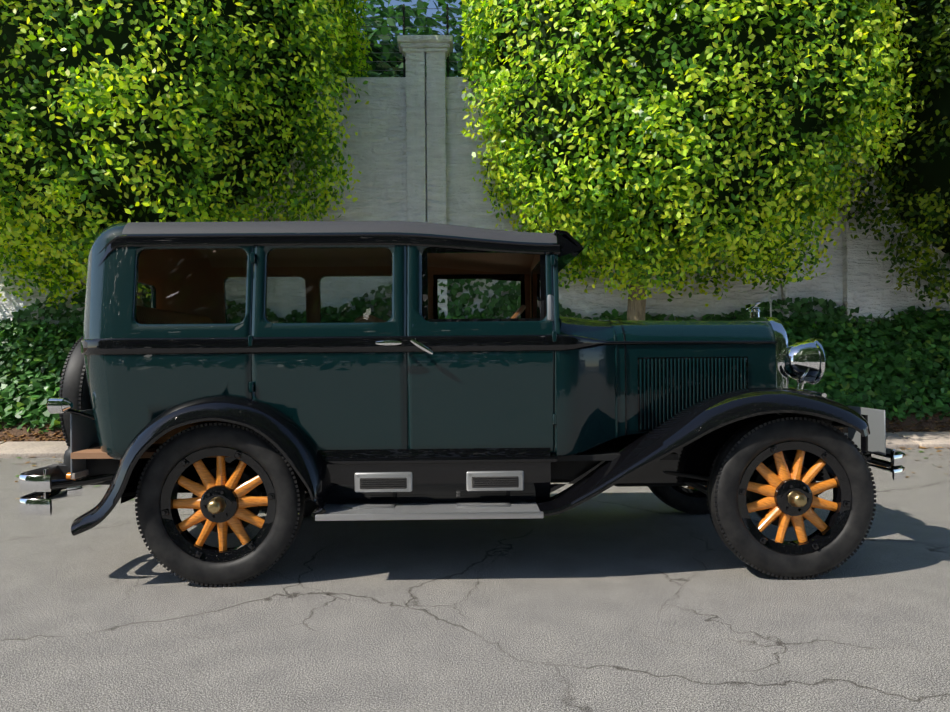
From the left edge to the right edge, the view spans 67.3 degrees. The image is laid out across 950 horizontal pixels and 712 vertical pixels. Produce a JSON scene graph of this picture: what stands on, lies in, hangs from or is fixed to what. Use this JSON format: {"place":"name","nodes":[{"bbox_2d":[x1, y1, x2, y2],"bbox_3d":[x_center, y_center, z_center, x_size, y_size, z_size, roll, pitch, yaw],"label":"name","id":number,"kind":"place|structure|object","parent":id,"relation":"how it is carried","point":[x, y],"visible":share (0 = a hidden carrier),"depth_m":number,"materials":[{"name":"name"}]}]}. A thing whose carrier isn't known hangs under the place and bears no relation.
{"place":"outdoors","nodes":[
{"label":"outdoors","id":0,"kind":"place"},
{"bbox_2d":[354,0,495,76],"label":"sky","id":1,"kind":"structure","parent":0,"point":[393,2],"materials":[{"name":"blue"}]},
{"bbox_2d":[0,448,949,711],"bbox_3d":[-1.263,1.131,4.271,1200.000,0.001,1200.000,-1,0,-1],"label":"asphalt ground","id":2,"kind":"structure","parent":0,"point":[638,598],"depth_m":3.06,"materials":[{"name":"grey asphalt"}]},
{"bbox_2d":[321,0,493,76],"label":"tree","id":3,"kind":"object","parent":2,"relation":"on","point":[387,47],"depth_m":17.89,"materials":[{"name":"green plant"}]},
{"bbox_2d":[18,221,905,586],"bbox_3d":[-0.069,0.184,4.286,4.491,1.876,1.731,-1,0,-1],"label":"sedan car","id":4,"kind":"object","parent":2,"relation":"on","point":[412,407],"visible":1,"depth_m":3.58,"materials":[{"name":"teal paint"}]},
{"bbox_2d":[446,14,496,75],"bbox_3d":[6.009,-6.958,23.041,17.190,16.701,14.354,-1,0,-1],"label":"tree","id":5,"kind":"object","parent":2,"relation":"on","point":[455,41],"depth_m":21.71,"materials":[{"name":"green plant"}]},
{"bbox_2d":[0,35,949,331],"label":"boundary wall","id":6,"kind":"structure","parent":2,"relation":"on","point":[410,147],"depth_m":10.07,"materials":[{"name":"paint"}]},
{"bbox_2d":[334,4,493,76],"bbox_3d":[-1.386,-4.313,10.146,40.000,1.350,0.076,-1,0,-1],"label":"electric fence","id":7,"kind":"object","parent":6,"relation":"attached to","point":[447,17],"visible":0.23,"depth_m":10.14,"materials":[{"name":"black metal"}]},
{"bbox_2d":[0,432,949,457],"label":"kerb","id":8,"kind":"structure","parent":2,"relation":"on","point":[50,449],"depth_m":8.41,"materials":[{"name":"concrete"}]},
{"bbox_2d":[13,446,948,499],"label":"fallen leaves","id":9,"kind":"object","parent":2,"relation":"on","point":[561,483],"depth_m":7.74,"materials":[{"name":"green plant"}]},
{"bbox_2d":[0,362,949,441],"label":"bank ground","id":10,"kind":"structure","parent":0,"point":[16,433],"depth_m":8.98,"materials":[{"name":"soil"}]},
{"bbox_2d":[0,0,372,309],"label":"tree","id":11,"kind":"object","parent":10,"relation":"on","point":[112,112],"visible":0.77,"depth_m":7.64,"materials":[{"name":"green plant"}]},
{"bbox_2d":[0,279,949,433],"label":"ivy ground cover","id":12,"kind":"object","parent":10,"relation":"on","point":[903,351],"visible":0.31,"depth_m":9.67,"materials":[{"name":"green plant"}]},
{"bbox_2d":[460,0,923,319],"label":"tree","id":13,"kind":"object","parent":10,"relation":"on","point":[632,134],"visible":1,"depth_m":7.62,"materials":[{"name":"green plant"}]},
{"bbox_2d":[831,0,949,315],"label":"tree","id":14,"kind":"object","parent":10,"relation":"on","point":[915,185],"visible":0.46,"depth_m":8.94,"materials":[{"name":"green plant"}]},
{"bbox_3d":[-0.405,-3.476,12.183,25.600,1.600,1.440,-1,0,-1],"label":"hedge","id":15,"kind":"object","parent":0,"visible":0},
{"bbox_2d":[327,49,480,76],"bbox_3d":[-0.626,-3.429,12.101,37.258,4.208,4.059,-1,0,-1],"label":"hedge","id":16,"kind":"object","parent":15,"relation":"attached to","point":[451,72],"depth_m":11.55,"materials":[{"name":"green plant"}]}
]}

